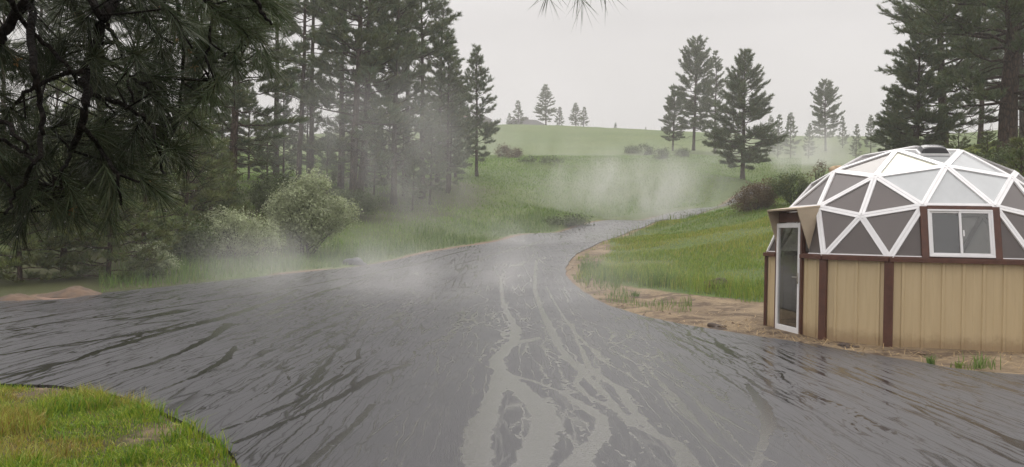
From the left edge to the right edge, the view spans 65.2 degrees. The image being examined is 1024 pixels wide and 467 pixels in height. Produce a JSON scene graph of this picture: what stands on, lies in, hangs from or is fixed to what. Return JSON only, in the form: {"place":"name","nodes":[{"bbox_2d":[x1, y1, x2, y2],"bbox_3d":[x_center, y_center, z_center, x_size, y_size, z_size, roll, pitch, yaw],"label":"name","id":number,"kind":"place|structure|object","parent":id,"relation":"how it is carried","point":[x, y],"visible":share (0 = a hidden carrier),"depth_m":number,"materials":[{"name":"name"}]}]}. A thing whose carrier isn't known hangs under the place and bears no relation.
{"place":"outdoors","nodes":[
{"label":"outdoors","id":0,"kind":"place"},
{"bbox_2d":[98,209,691,312],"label":"verge grass","id":1,"kind":"structure","parent":0,"point":[363,257],"depth_m":29.52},
{"bbox_2d":[0,0,1018,136],"label":"sky","id":2,"kind":"structure","parent":0,"point":[621,69],"materials":[{"name":"white"}]},
{"bbox_2d":[0,186,1023,466],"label":"road","id":3,"kind":"structure","parent":0,"point":[518,352],"depth_m":9.49,"materials":[{"name":"asphalt"}]},
{"bbox_2d":[0,124,1023,466],"bbox_3d":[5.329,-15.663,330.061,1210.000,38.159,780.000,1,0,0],"label":"ground","id":4,"kind":"structure","parent":0,"point":[554,140],"depth_m":47.03,"materials":[{"name":"plant"}]},
{"bbox_2d":[0,0,40,151],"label":"pine tree","id":5,"kind":"object","parent":4,"relation":"on","point":[19,57],"visible":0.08,"depth_m":55.91,"materials":[{"name":"green plant"}]},
{"bbox_2d":[0,293,42,300],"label":"dirt mound","id":6,"kind":"object","parent":4,"relation":"on","point":[17,297],"visible":0.59,"depth_m":17.96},
{"bbox_2d":[11,0,74,127],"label":"pine tree","id":7,"kind":"object","parent":4,"relation":"on","point":[47,30],"visible":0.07,"depth_m":57.58,"materials":[{"name":"green plant"}]},
{"bbox_2d":[0,157,93,282],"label":"young pine","id":8,"kind":"object","parent":4,"relation":"on","point":[19,263],"visible":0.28,"depth_m":21.98,"materials":[{"name":"green plant"}]},
{"bbox_2d":[0,75,103,251],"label":"young pine","id":9,"kind":"object","parent":4,"relation":"on","point":[66,88],"visible":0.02,"depth_m":28.82,"materials":[{"name":"green plant"}]},
{"bbox_2d":[3,124,134,276],"bbox_3d":[-13.221,-0.850,23.359,3.899,4.926,3.392,1,0,7],"label":"young pine","id":10,"kind":"object","parent":4,"relation":"on","point":[85,269],"visible":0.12,"depth_m":23.42,"materials":[{"name":"green plant"}]},
{"bbox_2d":[37,286,101,297],"bbox_3d":[-10.712,1.431,19.537,1.900,0.304,1.200,1,0,0],"label":"dirt mound","id":11,"kind":"object","parent":4,"relation":"on","point":[74,291],"visible":0.69,"depth_m":19.21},
{"bbox_2d":[50,0,143,116],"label":"pine tree","id":12,"kind":"object","parent":4,"relation":"on","point":[119,35],"visible":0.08,"depth_m":54.84,"materials":[{"name":"green plant"}]},
{"bbox_2d":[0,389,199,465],"bbox_3d":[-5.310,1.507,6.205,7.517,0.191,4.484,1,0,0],"label":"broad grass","id":13,"kind":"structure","parent":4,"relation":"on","point":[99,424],"depth_m":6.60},
{"bbox_2d":[57,80,148,240],"bbox_3d":[-15.845,-2.720,31.191,4.294,7.053,3.736,1,0,-18],"label":"young pine","id":14,"kind":"object","parent":4,"relation":"on","point":[108,138],"visible":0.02,"depth_m":30.95,"materials":[{"name":"green plant"}]},
{"bbox_2d":[45,160,183,279],"bbox_3d":[-11.948,-0.444,23.338,3.962,4.123,3.853,1,0,-3],"label":"young pine","id":15,"kind":"object","parent":4,"relation":"on","point":[142,227],"visible":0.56,"depth_m":23.39,"materials":[{"name":"green plant"}]},
{"bbox_2d":[0,379,246,466],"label":"lawn grass","id":16,"kind":"structure","parent":4,"relation":"on","point":[22,416],"depth_m":6.39,"materials":[{"name":"plant"}]},
{"bbox_2d":[112,1,168,128],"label":"pine tree","id":17,"kind":"object","parent":4,"relation":"on","point":[136,42],"visible":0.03,"depth_m":58.27,"materials":[{"name":"green plant"}]},
{"bbox_2d":[100,145,196,261],"bbox_3d":[-12.543,-1.005,26.947,3.187,4.814,3.664,1,0,-44],"label":"young pine","id":18,"kind":"object","parent":4,"relation":"on","point":[172,226],"visible":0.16,"depth_m":26.96,"materials":[{"name":"green plant"}]},
{"bbox_2d":[122,241,180,275],"bbox_3d":[-11.049,0.820,24.577,1.800,1.277,1.347,1,0,0],"label":"shrub","id":19,"kind":"object","parent":4,"relation":"on","point":[163,265],"visible":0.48,"depth_m":24.41,"materials":[{"name":"green plant"}]},
{"bbox_2d":[134,212,222,263],"bbox_3d":[-11.615,0.200,27.963,2.997,1.941,2.526,1,0,0],"label":"shrub","id":20,"kind":"object","parent":4,"relation":"on","point":[195,241],"visible":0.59,"depth_m":27.76,"materials":[{"name":"green plant"}]},
{"bbox_2d":[118,105,254,244],"bbox_3d":[-12.928,-2.081,31.005,4.844,6.125,4.981,1,0,-42],"label":"young pine","id":21,"kind":"object","parent":4,"relation":"on","point":[199,194],"visible":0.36,"depth_m":30.93,"materials":[{"name":"green plant"}]},
{"bbox_2d":[153,0,219,163],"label":"pine tree","id":22,"kind":"object","parent":4,"relation":"on","point":[186,52],"visible":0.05,"depth_m":53.88,"materials":[{"name":"green plant"}]},
{"bbox_2d":[176,122,241,224],"bbox_3d":[-13.278,-2.405,35.024,3.000,5.150,3.449,1,0,-16],"label":"young pine","id":23,"kind":"object","parent":4,"relation":"on","point":[228,180],"visible":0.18,"depth_m":34.72,"materials":[{"name":"green plant"}]},
{"bbox_2d":[181,181,251,223],"bbox_3d":[-13.429,-1.434,35.952,3.225,2.203,2.544,1,0,-26],"label":"shrub","id":24,"kind":"object","parent":4,"relation":"on","point":[227,202],"visible":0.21,"depth_m":35.84,"materials":[{"name":"green plant"}]},
{"bbox_2d":[207,67,247,177],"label":"pine tree","id":25,"kind":"object","parent":4,"relation":"on","point":[222,129],"visible":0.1,"depth_m":55.97,"materials":[{"name":"green plant"}]},
{"bbox_2d":[196,205,284,259],"bbox_3d":[-10.177,0.021,30.044,3.306,2.182,2.400,1,0,-18],"label":"shrub","id":26,"kind":"object","parent":4,"relation":"on","point":[251,232],"visible":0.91,"depth_m":29.81,"materials":[{"name":"green plant"}]},
{"bbox_2d":[174,0,327,201],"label":"pine tree","id":27,"kind":"object","parent":4,"relation":"on","point":[236,124],"visible":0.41,"depth_m":40.10,"materials":[{"name":"green plant"}]},
{"bbox_2d":[237,84,270,179],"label":"pine tree","id":28,"kind":"object","parent":4,"relation":"on","point":[250,131],"visible":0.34,"depth_m":57.89,"materials":[{"name":"green plant"}]},
{"bbox_2d":[250,108,282,188],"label":"pine tree","id":29,"kind":"object","parent":4,"relation":"on","point":[266,155],"visible":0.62,"depth_m":49.77,"materials":[{"name":"green plant"}]},
{"bbox_2d":[241,168,308,212],"bbox_3d":[-11.812,-2.116,40.041,3.612,2.404,2.738,1,0,0],"label":"shrub","id":30,"kind":"object","parent":4,"relation":"on","point":[259,187],"visible":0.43,"depth_m":39.72,"materials":[{"name":"green plant"}]},
{"bbox_2d":[250,0,309,178],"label":"pine tree","id":31,"kind":"object","parent":4,"relation":"on","point":[275,95],"visible":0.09,"depth_m":61.49,"materials":[{"name":"green plant"}]},
{"bbox_2d":[265,90,303,179],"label":"pine tree","id":32,"kind":"object","parent":4,"relation":"on","point":[287,111],"visible":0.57,"depth_m":57.89,"materials":[{"name":"green plant"}]},
{"bbox_2d":[273,0,341,183],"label":"pine tree","id":33,"kind":"object","parent":4,"relation":"on","point":[304,44],"visible":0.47,"depth_m":57.13,"materials":[{"name":"green plant"}]},
{"bbox_2d":[287,80,328,172],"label":"pine tree","id":34,"kind":"object","parent":4,"relation":"on","point":[307,136],"visible":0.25,"depth_m":65.78,"materials":[{"name":"green plant"}]},
{"bbox_2d":[255,160,363,254],"bbox_3d":[-8.729,-1.117,34.521,4.616,4.117,2.949,1,0,0],"label":"shrub","id":35,"kind":"object","parent":4,"relation":"on","point":[299,203],"visible":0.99,"depth_m":34.10,"materials":[{"name":"green plant"}]},
{"bbox_2d":[0,0,624,266],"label":"pine tree","id":36,"kind":"object","parent":4,"relation":"on","point":[156,125],"visible":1,"depth_m":3.04,"materials":[{"name":"green plant"}]},
{"bbox_2d":[280,0,353,176],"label":"pine tree","id":37,"kind":"object","parent":4,"relation":"on","point":[311,129],"visible":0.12,"depth_m":62.95,"materials":[{"name":"green plant"}]},
{"bbox_2d":[311,126,340,193],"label":"pine tree","id":38,"kind":"object","parent":4,"relation":"on","point":[329,155],"visible":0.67,"depth_m":48.81,"materials":[{"name":"green plant"}]},
{"bbox_2d":[325,86,359,176],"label":"pine tree","id":39,"kind":"object","parent":4,"relation":"on","point":[337,132],"visible":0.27,"depth_m":61.80,"materials":[{"name":"green plant"}]},
{"bbox_2d":[301,0,388,188],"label":"pine tree","id":40,"kind":"object","parent":4,"relation":"on","point":[313,3],"visible":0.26,"depth_m":56.84,"materials":[{"name":"green plant"}]},
{"bbox_2d":[324,184,381,215],"bbox_3d":[-8.835,-1.865,43.983,3.474,1.860,2.609,1,0,0],"label":"shrub","id":41,"kind":"object","parent":4,"relation":"on","point":[369,198],"visible":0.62,"depth_m":43.73,"materials":[{"name":"green plant"}]},
{"bbox_2d":[281,0,425,206],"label":"pine tree","id":42,"kind":"object","parent":4,"relation":"on","point":[365,66],"visible":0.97,"depth_m":49.29,"materials":[{"name":"green plant"}]},
{"bbox_2d":[342,257,366,265],"bbox_3d":[-6.291,1.132,31.921,0.979,0.362,0.555,1,0,0],"label":"boulder","id":43,"kind":"object","parent":4,"relation":"on","point":[355,261],"visible":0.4,"depth_m":31.72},
{"bbox_2d":[347,84,388,187],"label":"pine tree","id":44,"kind":"object","parent":4,"relation":"on","point":[361,107],"visible":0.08,"depth_m":59.91,"materials":[{"name":"green plant"}]},
{"bbox_2d":[323,0,422,201],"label":"pine tree","id":45,"kind":"object","parent":4,"relation":"on","point":[362,169],"visible":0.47,"depth_m":52.77,"materials":[{"name":"green plant"}]},
{"bbox_2d":[357,122,390,195],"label":"pine tree","id":46,"kind":"object","parent":4,"relation":"on","point":[378,137],"visible":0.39,"depth_m":55.78,"materials":[{"name":"green plant"}]},
{"bbox_2d":[373,90,402,177],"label":"pine tree","id":47,"kind":"object","parent":4,"relation":"on","point":[390,142],"visible":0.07,"depth_m":65.92,"materials":[{"name":"green plant"}]},
{"bbox_2d":[338,0,446,204],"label":"pine tree","id":48,"kind":"object","parent":4,"relation":"on","point":[404,153],"visible":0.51,"depth_m":53.58,"materials":[{"name":"green plant"}]},
{"bbox_2d":[382,106,419,195],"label":"pine tree","id":49,"kind":"object","parent":4,"relation":"on","point":[403,171],"visible":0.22,"depth_m":57.76,"materials":[{"name":"green plant"}]},
{"bbox_2d":[400,145,425,210],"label":"pine tree","id":50,"kind":"object","parent":4,"relation":"on","point":[411,167],"visible":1,"depth_m":51.89,"materials":[{"name":"green plant"}]},
{"bbox_2d":[377,0,448,181],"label":"pine tree","id":51,"kind":"object","parent":4,"relation":"on","point":[407,92],"visible":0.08,"depth_m":63.90,"materials":[{"name":"green plant"}]},
{"bbox_2d":[388,0,461,198],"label":"pine tree","id":52,"kind":"object","parent":4,"relation":"on","point":[435,28],"visible":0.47,"depth_m":57.30,"materials":[{"name":"green plant"}]},
{"bbox_2d":[408,107,453,204],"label":"pine tree","id":53,"kind":"object","parent":4,"relation":"on","point":[440,167],"visible":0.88,"depth_m":55.65,"materials":[{"name":"green plant"}]},
{"bbox_2d":[410,0,482,182],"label":"pine tree","id":54,"kind":"object","parent":4,"relation":"on","point":[447,11],"visible":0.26,"depth_m":65.58,"materials":[{"name":"green plant"}]},
{"bbox_2d":[424,33,475,192],"bbox_3d":[-4.938,-9.324,61.976,4.533,12.732,4.498,1,0,-13],"label":"pine tree","id":55,"kind":"object","parent":4,"relation":"on","point":[449,79],"visible":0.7,"depth_m":61.80,"materials":[{"name":"green plant"}]},
{"bbox_2d":[432,100,467,190],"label":"pine tree","id":56,"kind":"object","parent":4,"relation":"on","point":[457,155],"visible":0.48,"depth_m":62.77,"materials":[{"name":"green plant"}]},
{"bbox_2d":[112,152,801,265],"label":"field grass","id":57,"kind":"structure","parent":4,"relation":"on","point":[488,160],"depth_m":76.69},
{"bbox_2d":[445,56,478,177],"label":"pine tree","id":58,"kind":"object","parent":4,"relation":"on","point":[471,141],"visible":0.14,"depth_m":73.88,"materials":[{"name":"green plant"}]},
{"bbox_2d":[452,44,501,176],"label":"pine tree","id":59,"kind":"object","parent":4,"relation":"on","point":[488,128],"visible":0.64,"depth_m":77.45,"materials":[{"name":"green plant"}]},
{"bbox_2d":[493,142,511,156],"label":"shrub","id":60,"kind":"object","parent":4,"relation":"on","point":[503,148],"visible":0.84,"depth_m":109.87,"materials":[{"name":"green plant"}]},
{"bbox_2d":[504,146,523,158],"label":"shrub","id":61,"kind":"object","parent":4,"relation":"on","point":[516,153],"visible":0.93,"depth_m":104.80,"materials":[{"name":"green plant"}]},
{"bbox_2d":[511,100,525,123],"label":"pine tree","id":62,"kind":"object","parent":4,"relation":"on","point":[519,110],"visible":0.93,"depth_m":263.86,"materials":[{"name":"green plant"}]},
{"bbox_2d":[508,117,544,124],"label":"house","id":63,"kind":"structure","parent":4,"relation":"on","point":[531,122],"depth_m":265.83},
{"bbox_2d":[516,154,564,163],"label":"shrub","id":64,"kind":"object","parent":4,"relation":"on","point":[543,159],"visible":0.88,"depth_m":95.69,"materials":[{"name":"green plant"}]},
{"bbox_2d":[534,84,557,124],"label":"pine tree","id":65,"kind":"object","parent":4,"relation":"on","point":[550,111],"visible":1,"depth_m":254.42,"materials":[{"name":"green plant"}]},
{"bbox_2d":[554,107,564,124],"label":"pine tree","id":66,"kind":"object","parent":4,"relation":"on","point":[560,119],"visible":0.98,"depth_m":255.93,"materials":[{"name":"green plant"}]},
{"bbox_2d":[541,209,594,225],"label":"shrub","id":67,"kind":"object","parent":4,"relation":"on","point":[571,220],"visible":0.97,"depth_m":54.61,"materials":[{"name":"green plant"}]},
{"bbox_2d":[568,103,581,125],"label":"pine tree","id":68,"kind":"object","parent":4,"relation":"on","point":[575,106],"visible":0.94,"depth_m":255.77,"materials":[{"name":"green plant"}]},
{"bbox_2d":[579,107,588,126],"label":"pine tree","id":69,"kind":"object","parent":4,"relation":"on","point":[583,118],"visible":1,"depth_m":240.04,"materials":[{"name":"green plant"}]},
{"bbox_2d":[623,145,638,153],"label":"shrub","id":70,"kind":"object","parent":4,"relation":"on","point":[631,149],"visible":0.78,"depth_m":124.77,"materials":[{"name":"green plant"}]},
{"bbox_2d":[632,142,655,155],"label":"shrub","id":71,"kind":"object","parent":4,"relation":"on","point":[648,149],"visible":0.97,"depth_m":119.89,"materials":[{"name":"green plant"}]},
{"bbox_2d":[651,146,670,158],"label":"shrub","id":72,"kind":"object","parent":4,"relation":"on","point":[661,152],"visible":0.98,"depth_m":111.84,"materials":[{"name":"green plant"}]},
{"bbox_2d":[635,270,690,287],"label":"grass tuft","id":73,"kind":"object","parent":4,"relation":"on","point":[657,278],"visible":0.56,"depth_m":23.32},
{"bbox_2d":[611,205,719,240],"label":"seed stalks","id":74,"kind":"object","parent":4,"relation":"on","point":[664,228],"visible":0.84,"depth_m":50.64,"materials":[{"name":"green plant"}]},
{"bbox_2d":[658,89,688,150],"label":"pine tree","id":75,"kind":"object","parent":4,"relation":"on","point":[671,102],"visible":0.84,"depth_m":139.25,"materials":[{"name":"green plant"}]},
{"bbox_2d":[672,146,690,156],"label":"shrub","id":76,"kind":"object","parent":4,"relation":"on","point":[683,152],"visible":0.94,"depth_m":115.78,"materials":[{"name":"green plant"}]},
{"bbox_2d":[668,33,717,150],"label":"pine tree","id":77,"kind":"object","parent":4,"relation":"on","point":[692,67],"visible":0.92,"depth_m":129.36,"materials":[{"name":"green plant"}]},
{"bbox_2d":[692,50,734,150],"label":"pine tree","id":78,"kind":"object","parent":4,"relation":"on","point":[709,100],"visible":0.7,"depth_m":125.60,"materials":[{"name":"green plant"}]},
{"bbox_2d":[707,322,726,329],"bbox_3d":[3.964,1.785,15.450,0.375,0.118,0.399,1,0,0],"label":"soil clod","id":79,"kind":"object","parent":4,"relation":"on","point":[711,325],"visible":0.89,"depth_m":15.41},
{"bbox_2d":[704,277,729,288],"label":"grass tuft","id":80,"kind":"object","parent":4,"relation":"on","point":[715,282],"visible":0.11,"depth_m":22.62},
{"bbox_2d":[702,48,788,179],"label":"pine tree","id":81,"kind":"object","parent":4,"relation":"on","point":[737,87],"visible":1,"depth_m":87.51,"materials":[{"name":"green plant"}]},
{"bbox_2d":[722,175,778,211],"bbox_3d":[14.265,-2.316,47.026,3.528,2.374,2.210,1,0,0],"label":"bush","id":82,"kind":"object","parent":4,"relation":"on","point":[765,197],"visible":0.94,"depth_m":46.74,"materials":[{"name":"brown plant"}]},
{"bbox_2d":[770,114,787,156],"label":"pine tree","id":83,"kind":"object","parent":4,"relation":"on","point":[778,134],"visible":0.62,"depth_m":127.70,"materials":[{"name":"green plant"}]},
{"bbox_2d":[767,171,811,203],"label":"bush","id":84,"kind":"object","parent":4,"relation":"on","point":[783,184],"visible":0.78,"depth_m":45.76,"materials":[{"name":"green plant"}]},
{"bbox_2d":[781,112,800,157],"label":"pine tree","id":85,"kind":"object","parent":4,"relation":"on","point":[790,116],"visible":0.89,"depth_m":134.84,"materials":[{"name":"green plant"}]},
{"bbox_2d":[569,244,1012,363],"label":"soil crumbs","id":86,"kind":"object","parent":4,"relation":"on","point":[920,351],"visible":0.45,"depth_m":14.64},
{"bbox_2d":[576,138,1022,302],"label":"bank grass","id":87,"kind":"structure","parent":4,"relation":"on","point":[684,278],"depth_m":29.84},
{"bbox_2d":[801,123,817,157],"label":"pine tree","id":88,"kind":"object","parent":4,"relation":"on","point":[812,144],"visible":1,"depth_m":131.94,"materials":[{"name":"green plant"}]},
{"bbox_2d":[803,159,828,180],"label":"bush","id":89,"kind":"object","parent":4,"relation":"on","point":[820,167],"visible":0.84,"depth_m":45.88,"materials":[{"name":"green plant"}]},
{"bbox_2d":[810,78,844,150],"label":"pine tree","id":90,"kind":"object","parent":4,"relation":"on","point":[829,92],"visible":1,"depth_m":149.45,"materials":[{"name":"green plant"}]},
{"bbox_2d":[836,116,849,147],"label":"pine tree","id":91,"kind":"object","parent":4,"relation":"on","point":[843,129],"visible":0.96,"depth_m":152.04,"materials":[{"name":"green plant"}]},
{"bbox_2d":[665,310,1022,369],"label":"straw","id":92,"kind":"object","parent":4,"relation":"on","point":[849,342],"visible":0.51,"depth_m":12.91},
{"bbox_2d":[836,343,858,347],"bbox_3d":[5.400,1.822,12.996,0.428,0.089,0.321,1,0,-27],"label":"soil clod","id":93,"kind":"object","parent":4,"relation":"on","point":[845,345],"visible":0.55,"depth_m":12.96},
{"bbox_2d":[848,124,862,157],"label":"pine tree","id":94,"kind":"object","parent":4,"relation":"on","point":[855,143],"visible":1,"depth_m":127.86,"materials":[{"name":"green plant"}]},
{"bbox_2d":[862,114,876,152],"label":"pine tree","id":95,"kind":"object","parent":4,"relation":"on","point":[871,125],"visible":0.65,"depth_m":139.87,"materials":[{"name":"green plant"}]},
{"bbox_2d":[866,84,912,151],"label":"pine tree","id":96,"kind":"object","parent":4,"relation":"on","point":[879,140],"visible":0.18,"depth_m":61.80,"materials":[{"name":"green plant"}]},
{"bbox_2d":[763,145,1023,352],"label":"greenhouse dome","id":97,"kind":"structure","parent":4,"relation":"on","point":[917,246],"depth_m":13.41,"materials":[{"name":"wood"}]},
{"bbox_2d":[775,223,800,333],"bbox_3d":[5.194,0.830,15.113,0.123,2.050,0.910,1,0,-8],"label":"door","id":98,"kind":"structure","parent":97,"relation":"in","point":[779,225],"depth_m":15.41,"materials":[{"name":"white plastic"}]},
{"bbox_2d":[927,209,995,258],"bbox_3d":[7.291,0.001,13.004,0.984,0.788,0.228,1,0,10],"label":"window","id":99,"kind":"structure","parent":97,"relation":"in","point":[944,225],"depth_m":13.04,"materials":[{"name":"white plastic"}]},
{"bbox_2d":[872,18,965,149],"bbox_3d":[24.003,-8.144,46.858,4.671,9.259,4.970,1,0,-7],"label":"pine tree","id":100,"kind":"object","parent":4,"relation":"on","point":[907,78],"visible":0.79,"depth_m":46.72,"materials":[{"name":"green plant"}]},
{"bbox_2d":[922,355,940,364],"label":"grass tuft","id":101,"kind":"object","parent":4,"relation":"on","point":[930,361],"visible":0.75,"depth_m":11.34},
{"bbox_2d":[874,0,1020,147],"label":"pine tree","id":102,"kind":"object","parent":4,"relation":"on","point":[906,15],"visible":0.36,"depth_m":49.37,"materials":[{"name":"green plant"}]},
{"bbox_2d":[891,0,1023,162],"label":"pine tree","id":103,"kind":"object","parent":4,"relation":"on","point":[1010,42],"visible":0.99,"depth_m":37.69,"materials":[{"name":"green plant"}]},
{"bbox_2d":[942,128,972,148],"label":"young pine","id":104,"kind":"object","parent":4,"relation":"on","point":[951,145],"visible":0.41,"depth_m":39.86,"materials":[{"name":"green plant"}]},
{"bbox_2d":[950,360,972,369],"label":"grass tuft","id":105,"kind":"object","parent":4,"relation":"on","point":[958,365],"visible":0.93,"depth_m":11.06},
{"bbox_2d":[957,351,1003,369],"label":"grass tuft","id":106,"kind":"object","parent":4,"relation":"on","point":[980,363],"visible":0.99,"depth_m":11.12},
{"bbox_2d":[950,2,1023,143],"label":"pine tree","id":107,"kind":"object","parent":4,"relation":"on","point":[980,129],"visible":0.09,"depth_m":59.98,"materials":[{"name":"green plant"}]},
{"bbox_2d":[969,130,1010,163],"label":"young pine","id":108,"kind":"object","parent":4,"relation":"on","point":[984,140],"visible":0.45,"depth_m":35.86,"materials":[{"name":"green plant"}]},
{"bbox_2d":[972,1,1023,137],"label":"pine tree","id":109,"kind":"object","parent":4,"relation":"on","point":[1021,113],"visible":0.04,"depth_m":60.10,"materials":[{"name":"green plant"}]},
{"bbox_2d":[987,140,1023,171],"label":"shrub","id":110,"kind":"object","parent":4,"relation":"on","point":[1000,155],"visible":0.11,"depth_m":30.03,"materials":[{"name":"green plant"}]},
{"bbox_2d":[997,133,1023,176],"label":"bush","id":111,"kind":"object","parent":4,"relation":"on","point":[1016,142],"visible":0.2,"depth_m":25.04,"materials":[{"name":"green plant"}]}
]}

